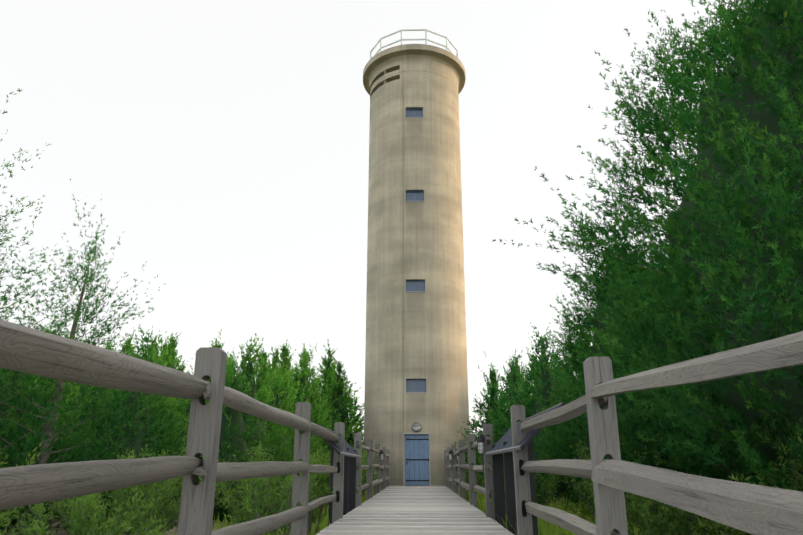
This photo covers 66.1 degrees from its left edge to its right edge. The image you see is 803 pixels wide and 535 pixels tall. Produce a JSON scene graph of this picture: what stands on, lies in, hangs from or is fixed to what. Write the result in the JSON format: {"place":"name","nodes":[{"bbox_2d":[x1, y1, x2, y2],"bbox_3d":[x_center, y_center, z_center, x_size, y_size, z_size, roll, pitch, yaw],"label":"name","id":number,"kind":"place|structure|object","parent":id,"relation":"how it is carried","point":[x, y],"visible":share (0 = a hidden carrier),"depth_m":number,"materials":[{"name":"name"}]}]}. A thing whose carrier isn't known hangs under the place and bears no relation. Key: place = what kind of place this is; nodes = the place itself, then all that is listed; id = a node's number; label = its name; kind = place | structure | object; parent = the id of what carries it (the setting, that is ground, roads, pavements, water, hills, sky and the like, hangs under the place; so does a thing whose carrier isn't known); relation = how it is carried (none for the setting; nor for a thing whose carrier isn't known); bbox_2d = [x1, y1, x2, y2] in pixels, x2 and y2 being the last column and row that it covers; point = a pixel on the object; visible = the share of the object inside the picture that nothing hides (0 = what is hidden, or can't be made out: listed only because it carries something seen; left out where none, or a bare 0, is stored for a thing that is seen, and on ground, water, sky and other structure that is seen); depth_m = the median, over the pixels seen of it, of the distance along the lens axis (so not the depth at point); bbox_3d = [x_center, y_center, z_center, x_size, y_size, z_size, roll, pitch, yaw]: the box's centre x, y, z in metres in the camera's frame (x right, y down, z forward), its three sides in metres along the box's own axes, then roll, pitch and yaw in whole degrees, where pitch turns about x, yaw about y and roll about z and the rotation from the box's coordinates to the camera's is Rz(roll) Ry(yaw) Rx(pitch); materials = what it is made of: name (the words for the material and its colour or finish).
{"place":"outdoors","nodes":[
{"label":"outdoors","id":0,"kind":"place"},
{"bbox_2d":[107,489,380,534],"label":"grass","id":1,"kind":"structure","parent":0,"point":[323,524],"depth_m":9.39,"materials":[{"name":"plant"}]},
{"bbox_2d":[9,493,736,534],"bbox_3d":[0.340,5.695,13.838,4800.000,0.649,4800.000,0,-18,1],"label":"ground","id":2,"kind":"structure","parent":0,"point":[61,530],"depth_m":9.95,"materials":[{"name":"plant"}]},
{"bbox_2d":[0,443,68,534],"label":"shrub","id":3,"kind":"object","parent":2,"relation":"on","point":[10,511],"visible":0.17,"depth_m":7.20,"materials":[{"name":"green plant"}]},
{"bbox_2d":[0,368,71,455],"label":"cedar","id":4,"kind":"object","parent":2,"relation":"on","point":[29,402],"depth_m":11.39,"materials":[{"name":"green plant"}]},
{"bbox_2d":[0,316,84,530],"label":"cedar","id":5,"kind":"object","parent":2,"relation":"on","point":[5,409],"visible":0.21,"depth_m":9.73,"materials":[{"name":"green plant"}]},
{"bbox_2d":[26,379,81,432],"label":"tree","id":6,"kind":"object","parent":2,"relation":"on","point":[72,386],"depth_m":18.35,"materials":[{"name":"green plant"}]},
{"bbox_2d":[26,324,95,511],"bbox_3d":[-8.302,3.380,14.149,3.273,4.266,3.266,0,-18,1],"label":"cedar","id":7,"kind":"object","parent":2,"relation":"on","point":[44,381],"visible":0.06,"depth_m":14.01,"materials":[{"name":"green plant"}]},
{"bbox_2d":[0,89,163,515],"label":"tree","id":8,"kind":"object","parent":2,"relation":"on","point":[4,298],"visible":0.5,"depth_m":8.65,"materials":[{"name":"green plant"}]},
{"bbox_2d":[0,491,166,534],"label":"shrub","id":9,"kind":"object","parent":2,"relation":"on","point":[85,520],"visible":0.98,"depth_m":6.18,"materials":[{"name":"green plant"}]},
{"bbox_2d":[46,340,122,503],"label":"cedar","id":10,"kind":"object","parent":2,"relation":"on","point":[106,396],"visible":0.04,"depth_m":15.59,"materials":[{"name":"green plant"}]},
{"bbox_2d":[0,178,192,534],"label":"tree","id":11,"kind":"object","parent":2,"relation":"on","point":[56,394],"visible":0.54,"depth_m":8.94,"materials":[{"name":"green plant"}]},
{"bbox_2d":[44,332,184,529],"bbox_3d":[-4.455,2.586,10.051,2.471,3.264,2.531,0,-18,1],"label":"cedar","id":12,"kind":"object","parent":2,"relation":"on","point":[133,403],"visible":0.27,"depth_m":9.88,"materials":[{"name":"green plant"}]},
{"bbox_2d":[50,324,190,513],"bbox_3d":[-5.190,2.970,11.921,3.229,3.858,3.059,0,-18,1],"label":"cedar","id":13,"kind":"object","parent":2,"relation":"on","point":[172,422],"visible":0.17,"depth_m":11.87,"materials":[{"name":"green plant"}]},
{"bbox_2d":[48,444,201,534],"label":"shrub","id":14,"kind":"object","parent":2,"relation":"on","point":[123,495],"visible":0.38,"depth_m":7.59,"materials":[{"name":"green plant"}]},
{"bbox_2d":[119,327,138,356],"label":"cedar","id":15,"kind":"object","parent":2,"relation":"on","point":[129,345],"depth_m":32.55,"materials":[{"name":"green plant"}]},
{"bbox_2d":[80,331,188,460],"bbox_3d":[-5.697,3.390,13.734,3.553,4.117,3.136,0,-18,1],"label":"cedar","id":16,"kind":"object","parent":2,"relation":"on","point":[167,401],"visible":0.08,"depth_m":14.06,"materials":[{"name":"green plant"}]},
{"bbox_2d":[102,357,188,453],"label":"cedar","id":17,"kind":"object","parent":2,"relation":"on","point":[179,427],"depth_m":15.26,"materials":[{"name":"green plant"}]},
{"bbox_2d":[146,336,179,407],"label":"cedar","id":18,"kind":"object","parent":2,"relation":"on","point":[156,346],"visible":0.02,"depth_m":22.86,"materials":[{"name":"green plant"}]},
{"bbox_2d":[147,330,187,439],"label":"tree","id":19,"kind":"object","parent":2,"relation":"on","point":[165,354],"visible":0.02,"depth_m":20.84,"materials":[{"name":"green plant"}]},
{"bbox_2d":[106,435,241,530],"bbox_3d":[-3.740,3.475,9.902,2.443,1.478,2.418,0,-18,1],"label":"shrub","id":20,"kind":"object","parent":2,"relation":"on","point":[176,497],"visible":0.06,"depth_m":9.71,"materials":[{"name":"green plant"}]},
{"bbox_2d":[166,333,189,414],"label":"cedar","id":21,"kind":"object","parent":2,"relation":"on","point":[174,354],"visible":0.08,"depth_m":26.56,"materials":[{"name":"green plant"}]},
{"bbox_2d":[166,354,209,452],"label":"tree","id":22,"kind":"object","parent":2,"relation":"on","point":[187,406],"visible":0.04,"depth_m":17.51,"materials":[{"name":"green plant"}]},
{"bbox_2d":[177,347,226,534],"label":"post","id":23,"kind":"object","parent":2,"relation":"on","point":[197,497],"visible":0.98,"depth_m":3.22,"materials":[{"name":"grey wood"}]},
{"bbox_2d":[0,456,203,509],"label":"rail","id":24,"kind":"object","parent":23,"relation":"attached to","point":[26,485],"visible":0.96,"depth_m":2.03,"materials":[{"name":"grey wood"}]},
{"bbox_2d":[0,319,208,398],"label":"rail","id":25,"kind":"object","parent":23,"relation":"attached to","point":[24,349],"visible":0.96,"depth_m":2.05,"materials":[{"name":"grey wood"}]},
{"bbox_2d":[191,461,311,481],"bbox_3d":[-0.996,1.516,4.637,0.128,0.128,3.180,16,-16,7],"label":"rail","id":26,"kind":"object","parent":23,"relation":"attached to","point":[228,471],"visible":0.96,"depth_m":4.06,"materials":[{"name":"grey wood"}]},
{"bbox_2d":[203,380,310,430],"bbox_3d":[-0.986,1.137,4.759,0.126,0.126,3.180,-8,-18,0],"label":"rail","id":27,"kind":"object","parent":23,"relation":"attached to","point":[238,401],"visible":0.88,"depth_m":4.13,"materials":[{"name":"grey wood"}]},
{"bbox_2d":[211,506,308,534],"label":"rail","id":28,"kind":"object","parent":23,"relation":"attached to","point":[263,525],"visible":1,"depth_m":4.28,"materials":[{"name":"grey wood"}]},
{"bbox_2d":[184,329,224,407],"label":"tree","id":29,"kind":"object","parent":2,"relation":"on","point":[217,343],"depth_m":28.95,"materials":[{"name":"green plant"}]},
{"bbox_2d":[210,352,234,385],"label":"cedar","id":30,"kind":"object","parent":2,"relation":"on","point":[227,369],"depth_m":21.03,"materials":[{"name":"green plant"}]},
{"bbox_2d":[172,351,292,521],"bbox_3d":[-3.342,3.238,12.012,2.791,3.322,2.694,0,-18,1],"label":"cedar","id":31,"kind":"object","parent":2,"relation":"on","point":[233,434],"visible":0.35,"depth_m":11.79,"materials":[{"name":"green plant"}]},
{"bbox_2d":[183,333,320,503],"bbox_3d":[-3.541,3.449,13.890,3.639,4.064,3.678,0,-18,1],"label":"cedar","id":32,"kind":"object","parent":2,"relation":"on","point":[262,393],"visible":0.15,"depth_m":14.10,"materials":[{"name":"green plant"}]},
{"bbox_2d":[216,459,313,534],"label":"shrub","id":33,"kind":"object","parent":2,"relation":"on","point":[266,508],"visible":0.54,"depth_m":8.51,"materials":[{"name":"green plant"}]},
{"bbox_2d":[256,347,276,403],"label":"cedar","id":34,"kind":"object","parent":2,"relation":"on","point":[265,356],"visible":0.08,"depth_m":25.58,"materials":[{"name":"green plant"}]},
{"bbox_2d":[224,478,317,534],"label":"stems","id":35,"kind":"object","parent":2,"relation":"on","point":[238,518],"visible":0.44,"depth_m":6.36,"materials":[{"name":"green plant"}]},
{"bbox_2d":[217,440,326,518],"bbox_3d":[-2.319,3.733,10.778,2.014,1.523,1.951,0,-18,1],"label":"shrub","id":36,"kind":"object","parent":2,"relation":"on","point":[259,457],"visible":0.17,"depth_m":10.65,"materials":[{"name":"green plant"}]},
{"bbox_2d":[258,347,293,396],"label":"cedar","id":37,"kind":"object","parent":2,"relation":"on","point":[275,359],"visible":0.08,"depth_m":28.50,"materials":[{"name":"green plant"}]},
{"bbox_2d":[269,339,295,379],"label":"cedar","id":38,"kind":"object","parent":2,"relation":"on","point":[284,354],"visible":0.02,"depth_m":31.87,"materials":[{"name":"green plant"}]},
{"bbox_2d":[254,456,313,534],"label":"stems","id":39,"kind":"object","parent":2,"relation":"on","point":[289,497],"visible":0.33,"depth_m":7.32,"materials":[{"name":"green plant"}]},
{"bbox_2d":[263,366,318,485],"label":"cedar","id":40,"kind":"object","parent":2,"relation":"on","point":[276,398],"visible":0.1,"depth_m":17.83,"materials":[{"name":"green plant"}]},
{"bbox_2d":[265,364,329,464],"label":"cedar","id":41,"kind":"object","parent":2,"relation":"on","point":[287,384],"visible":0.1,"depth_m":20.29,"materials":[{"name":"green plant"}]},
{"bbox_2d":[291,402,310,534],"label":"post","id":42,"kind":"object","parent":2,"relation":"on","point":[300,491],"visible":0.75,"depth_m":6.02,"materials":[{"name":"grey wood"}]},
{"bbox_2d":[280,442,328,510],"bbox_3d":[-2.108,4.963,14.818,1.742,1.666,1.885,-7,-19,21],"label":"shrub","id":43,"kind":"object","parent":2,"relation":"on","point":[322,454],"visible":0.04,"depth_m":14.84,"materials":[{"name":"green plant"}]},
{"bbox_2d":[274,463,335,534],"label":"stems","id":44,"kind":"object","parent":2,"relation":"on","point":[310,520],"visible":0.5,"depth_m":8.01,"materials":[{"name":"green plant"}]},
{"bbox_2d":[280,344,357,462],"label":"cedar","id":45,"kind":"object","parent":2,"relation":"on","point":[302,382],"visible":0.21,"depth_m":21.89,"materials":[{"name":"green plant"}]},
{"bbox_2d":[287,343,353,451],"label":"cedar","id":46,"kind":"object","parent":2,"relation":"on","point":[329,417],"visible":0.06,"depth_m":24.90,"materials":[{"name":"green plant"}]},
{"bbox_2d":[280,450,363,519],"bbox_3d":[-1.673,4.374,12.445,1.540,1.324,1.431,-6,-19,18],"label":"shrub","id":47,"kind":"object","parent":2,"relation":"on","point":[324,478],"visible":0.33,"depth_m":12.23,"materials":[{"name":"green plant"}]},
{"bbox_2d":[311,422,361,526],"bbox_3d":[-1.026,3.646,9.847,0.477,2.096,3.180,0,-18,1],"label":"sign","id":48,"kind":"object","parent":2,"relation":"on","point":[350,454],"visible":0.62,"depth_m":9.98,"materials":[{"name":"black metal"}]},
{"bbox_2d":[332,422,344,522],"bbox_3d":[-0.902,3.288,8.761,0.140,2.110,0.100,-1,-18,1],"label":"post","id":49,"kind":"object","parent":2,"relation":"on","point":[338,482],"visible":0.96,"depth_m":8.81,"materials":[{"name":"wood"}]},
{"bbox_2d":[313,340,363,451],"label":"cedar","id":50,"kind":"object","parent":2,"relation":"on","point":[328,365],"visible":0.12,"depth_m":31.46,"materials":[{"name":"green plant"}]},
{"bbox_2d":[318,360,363,455],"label":"cedar","id":51,"kind":"object","parent":2,"relation":"on","point":[339,401],"visible":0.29,"depth_m":27.61,"materials":[{"name":"green plant"}]},
{"bbox_2d":[323,451,366,475],"bbox_3d":[-1.769,6.229,18.785,1.664,1.690,1.557,0,-18,1],"label":"shrub","id":52,"kind":"object","parent":2,"relation":"on","point":[327,460],"visible":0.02,"depth_m":18.68,"materials":[{"name":"green plant"}]},
{"bbox_2d":[354,433,361,507],"bbox_3d":[-0.828,4.203,11.595,0.140,2.110,0.100,-1,-18,2],"label":"post","id":53,"kind":"object","parent":2,"relation":"on","point":[357,436],"visible":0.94,"depth_m":11.70,"materials":[{"name":"wood"}]},
{"bbox_2d":[356,484,368,491],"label":"rail","id":54,"kind":"object","parent":53,"relation":"attached to","point":[364,486],"visible":0.85,"depth_m":12.81,"materials":[{"name":"grey wood"}]},
{"bbox_2d":[356,453,377,496],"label":"shrub","id":55,"kind":"object","parent":2,"relation":"on","point":[363,479],"visible":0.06,"depth_m":16.39,"materials":[{"name":"green plant"}]},
{"bbox_2d":[366,439,372,500],"bbox_3d":[-0.750,5.120,14.433,0.140,2.110,0.100,-1,-19,3],"label":"post","id":56,"kind":"object","parent":2,"relation":"on","point":[369,477],"visible":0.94,"depth_m":14.48,"materials":[{"name":"wood"}]},
{"bbox_2d":[358,449,380,492],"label":"shrub","id":57,"kind":"object","parent":2,"relation":"on","point":[370,468],"depth_m":20.82,"materials":[{"name":"green plant"}]},
{"bbox_2d":[375,444,379,494],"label":"post","id":58,"kind":"object","parent":2,"relation":"on","point":[377,461],"visible":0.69,"depth_m":17.33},
{"bbox_2d":[381,447,385,490],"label":"post","id":59,"kind":"object","parent":2,"relation":"on","point":[383,472],"visible":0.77,"depth_m":20.17,"materials":[{"name":"grey"}]},
{"bbox_2d":[385,449,388,487],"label":"post","id":60,"kind":"object","parent":2,"relation":"on","point":[387,472],"visible":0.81,"depth_m":22.97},
{"bbox_2d":[341,435,486,468],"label":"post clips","id":61,"kind":"object","parent":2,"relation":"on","point":[388,454],"visible":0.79,"depth_m":11.81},
{"bbox_2d":[303,423,338,442],"bbox_3d":[-0.970,2.048,7.597,0.114,0.125,3.180,0,-18,1],"label":"rail","id":62,"kind":"object","parent":61,"relation":"attached to","point":[319,431],"visible":0.85,"depth_m":7.33,"materials":[{"name":"grey wood"}]},
{"bbox_2d":[308,494,336,511],"bbox_3d":[-0.967,2.801,7.354,0.087,0.101,3.180,0,-18,1],"label":"rail","id":63,"kind":"object","parent":61,"relation":"attached to","point":[316,503],"visible":0.71,"depth_m":7.16,"materials":[{"name":"grey wood"}]},
{"bbox_2d":[309,464,337,473],"bbox_3d":[-0.960,2.442,7.470,0.110,0.099,3.180,5,-18,2],"label":"rail","id":64,"kind":"object","parent":61,"relation":"attached to","point":[317,468],"visible":0.79,"depth_m":7.22,"materials":[{"name":"grey wood"}]},
{"bbox_2d":[459,444,471,451],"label":"rail","id":65,"kind":"object","parent":61,"relation":"attached to","point":[464,448],"visible":0.81,"depth_m":13.02,"materials":[{"name":"grey wood"}]},
{"bbox_2d":[459,464,472,469],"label":"rail","id":66,"kind":"object","parent":61,"relation":"attached to","point":[464,466],"visible":0.81,"depth_m":13.24,"materials":[{"name":"grey wood"}]},
{"bbox_2d":[460,482,473,490],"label":"rail","id":67,"kind":"object","parent":61,"relation":"attached to","point":[464,485],"visible":0.75,"depth_m":13.13,"materials":[{"name":"grey wood"}]},
{"bbox_2d":[477,435,484,474],"bbox_3d":[1.178,2.769,9.124,0.115,0.560,0.184,0,-18,1],"label":"lamp","id":68,"kind":"object","parent":61,"relation":"attached to","point":[480,445],"visible":1,"depth_m":9.10,"materials":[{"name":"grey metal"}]},
{"bbox_2d":[472,437,491,447],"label":"rail","id":69,"kind":"object","parent":61,"relation":"attached to","point":[474,445],"visible":0.33,"depth_m":10.97,"materials":[{"name":"grey wood"}]},
{"bbox_2d":[473,463,491,471],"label":"rail","id":70,"kind":"object","parent":61,"relation":"attached to","point":[478,468],"visible":0.81,"depth_m":10.31,"materials":[{"name":"grey wood"}]},
{"bbox_2d":[474,485,492,497],"bbox_3d":[1.369,3.780,10.477,0.100,0.104,3.180,-14,-18,-3],"label":"rail","id":71,"kind":"object","parent":61,"relation":"attached to","point":[477,488],"visible":0.81,"depth_m":10.22,"materials":[{"name":"grey wood"}]},
{"bbox_2d":[316,486,513,534],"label":"boardwalk","id":72,"kind":"structure","parent":2,"relation":"on","point":[416,510],"depth_m":9.01,"materials":[{"name":"grey wood"}]},
{"bbox_2d":[363,44,469,492],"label":"tower","id":73,"kind":"structure","parent":2,"relation":"on","point":[424,337],"depth_m":26.87,"materials":[{"name":"concrete"}]},
{"bbox_2d":[370,29,457,58],"bbox_3d":[0.648,-10.580,32.069,4.512,1.550,4.512,0,-18,1],"label":"tower railing","id":74,"kind":"object","parent":73,"relation":"on","point":[401,40],"visible":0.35,"depth_m":30.25,"materials":[{"name":"metal"}]},
{"bbox_2d":[447,447,452,490],"bbox_3d":[1.606,7.041,20.382,0.140,2.110,0.100,-1,-18,2],"label":"post","id":75,"kind":"object","parent":2,"relation":"on","point":[449,474],"visible":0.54,"depth_m":20.41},
{"bbox_2d":[451,444,457,493],"bbox_3d":[1.529,6.125,17.545,0.140,2.110,0.100,-1,-18,2],"label":"post","id":76,"kind":"object","parent":2,"relation":"on","point":[454,472],"visible":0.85,"depth_m":17.60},
{"bbox_2d":[459,440,465,499],"bbox_3d":[1.459,5.210,14.712,0.140,2.110,0.100,0,-18,2],"label":"post","id":77,"kind":"object","parent":2,"relation":"on","point":[462,477],"visible":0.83,"depth_m":14.78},
{"bbox_2d":[467,434,477,507],"bbox_3d":[1.382,4.295,11.879,0.140,2.110,0.100,-1,-19,3],"label":"post","id":78,"kind":"object","parent":2,"relation":"on","point":[472,475],"visible":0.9,"depth_m":11.93,"materials":[{"name":"wood"}]},
{"bbox_2d":[462,449,484,491],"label":"shrub","id":79,"kind":"object","parent":2,"relation":"on","point":[467,476],"visible":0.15,"depth_m":19.55,"materials":[{"name":"green plant"}]},
{"bbox_2d":[446,351,507,477],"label":"cedar","id":80,"kind":"object","parent":2,"relation":"on","point":[491,390],"visible":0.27,"depth_m":22.67,"materials":[{"name":"green plant"}]},
{"bbox_2d":[472,443,505,499],"bbox_3d":[2.378,4.873,14.342,1.439,1.542,1.494,6,-19,-18],"label":"shrub","id":81,"kind":"object","parent":2,"relation":"on","point":[483,484],"visible":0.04,"depth_m":14.30,"materials":[{"name":"green plant"}]},
{"bbox_2d":[483,424,494,519],"bbox_3d":[1.307,3.378,9.040,0.140,2.110,0.100,0,-17,1],"label":"post","id":82,"kind":"object","parent":2,"relation":"on","point":[488,429],"visible":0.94,"depth_m":9.09,"materials":[{"name":"wood"}]},
{"bbox_2d":[445,350,535,484],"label":"cedar","id":83,"kind":"object","parent":2,"relation":"on","point":[511,380],"visible":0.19,"depth_m":18.96,"materials":[{"name":"green plant"}]},
{"bbox_2d":[470,356,530,433],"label":"cedar","id":84,"kind":"object","parent":2,"relation":"on","point":[516,378],"visible":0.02,"depth_m":26.79,"materials":[{"name":"green plant"}]},
{"bbox_2d":[496,337,538,425],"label":"cedar","id":85,"kind":"object","parent":2,"relation":"on","point":[535,359],"visible":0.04,"depth_m":21.45,"materials":[{"name":"green plant"}]},
{"bbox_2d":[510,405,532,534],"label":"post","id":86,"kind":"object","parent":2,"relation":"on","point":[522,493],"visible":0.94,"depth_m":6.27,"materials":[{"name":"grey wood"}]},
{"bbox_2d":[520,395,607,431],"bbox_3d":[1.227,1.226,5.040,0.098,0.124,3.180,0,-18,1],"label":"rail","id":87,"kind":"object","parent":86,"relation":"attached to","point":[572,409],"visible":0.83,"depth_m":4.59,"materials":[{"name":"grey wood"}]},
{"bbox_2d":[485,402,564,534],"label":"sign","id":88,"kind":"object","parent":2,"relation":"on","point":[500,447],"visible":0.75,"depth_m":7.41,"materials":[{"name":"black metal"}]},
{"bbox_2d":[476,321,591,508],"bbox_3d":[3.748,3.494,14.924,4.102,4.550,3.785,0,-18,1],"label":"cedar","id":89,"kind":"object","parent":2,"relation":"on","point":[543,377],"visible":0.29,"depth_m":15.08,"materials":[{"name":"green plant"}]},
{"bbox_2d":[504,458,564,505],"bbox_3d":[2.518,4.141,11.772,1.230,1.354,1.687,9,-20,-27],"label":"shrub","id":90,"kind":"object","parent":2,"relation":"on","point":[551,483],"visible":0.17,"depth_m":11.53,"materials":[{"name":"green plant"}]},
{"bbox_2d":[551,348,564,386],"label":"cedar","id":91,"kind":"object","parent":2,"relation":"on","point":[556,355],"depth_m":23.99,"materials":[{"name":"green plant"}]},
{"bbox_2d":[532,307,591,502],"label":"cedar","id":92,"kind":"object","parent":2,"relation":"on","point":[571,355],"depth_m":17.39,"materials":[{"name":"green plant"}]},
{"bbox_2d":[451,487,751,534],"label":"grass","id":93,"kind":"structure","parent":2,"relation":"on","point":[545,527],"depth_m":8.69,"materials":[{"name":"plant"}]},
{"bbox_2d":[583,357,627,534],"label":"post","id":94,"kind":"object","parent":2,"relation":"on","point":[610,509],"visible":0.73,"depth_m":3.50,"materials":[{"name":"grey wood"}]},
{"bbox_2d":[520,459,591,478],"bbox_3d":[1.235,1.597,4.920,0.137,0.134,3.180,-19,-18,-4],"label":"rail","id":95,"kind":"object","parent":94,"relation":"attached to","point":[575,468],"visible":0.85,"depth_m":4.51,"materials":[{"name":"grey wood"}]},
{"bbox_2d":[525,502,619,534],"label":"rail","id":96,"kind":"object","parent":94,"relation":"attached to","point":[576,525],"visible":0.9,"depth_m":4.45,"materials":[{"name":"grey wood"}]},
{"bbox_2d":[591,460,802,534],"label":"rail","id":97,"kind":"object","parent":94,"relation":"attached to","point":[754,509],"visible":0.98,"depth_m":2.08,"materials":[{"name":"grey wood"}]},
{"bbox_2d":[591,331,802,397],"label":"rail","id":98,"kind":"object","parent":94,"relation":"attached to","point":[782,352],"visible":0.9,"depth_m":2.07,"materials":[{"name":"grey wood"}]},
{"bbox_2d":[549,438,682,530],"bbox_3d":[3.088,3.085,8.868,1.828,1.583,1.985,0,-18,1],"label":"shrub","id":99,"kind":"object","parent":2,"relation":"on","point":[590,492],"visible":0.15,"depth_m":9.03,"materials":[{"name":"green plant"}]},
{"bbox_2d":[522,215,721,526],"bbox_3d":[4.585,1.764,11.591,4.750,5.877,4.867,0,-18,1],"label":"cedar","id":100,"kind":"object","parent":2,"relation":"on","point":[554,440],"visible":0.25,"depth_m":11.39,"materials":[{"name":"green plant"}]},
{"bbox_2d":[583,229,710,321],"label":"cedar","id":101,"kind":"object","parent":2,"relation":"on","point":[675,268],"depth_m":13.45,"materials":[{"name":"green plant"}]},
{"bbox_2d":[492,0,802,534],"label":"tree","id":102,"kind":"object","parent":2,"relation":"on","point":[732,224],"visible":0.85,"depth_m":6.49,"materials":[{"name":"green plant"}]},
{"bbox_2d":[625,464,714,534],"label":"shrub","id":103,"kind":"object","parent":2,"relation":"on","point":[655,523],"visible":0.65,"depth_m":6.39,"materials":[{"name":"green plant"}]},
{"bbox_2d":[697,426,802,534],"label":"shrub","id":104,"kind":"object","parent":2,"relation":"on","point":[796,467],"visible":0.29,"depth_m":5.25,"materials":[{"name":"green plant"}]},
{"bbox_2d":[0,0,752,441],"label":"sky","id":105,"kind":"structure","parent":0,"point":[224,144],"materials":[{"name":"white"}]},
{"bbox_2d":[383,51,441,485],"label":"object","id":106,"kind":"object","parent":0,"point":[417,447],"visible":0.85,"depth_m":24.16,"materials":[{"name":"metal"}]},
{"bbox_2d":[444,450,447,486],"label":"post","id":107,"kind":"object","parent":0,"point":[445,471],"visible":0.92,"depth_m":23.25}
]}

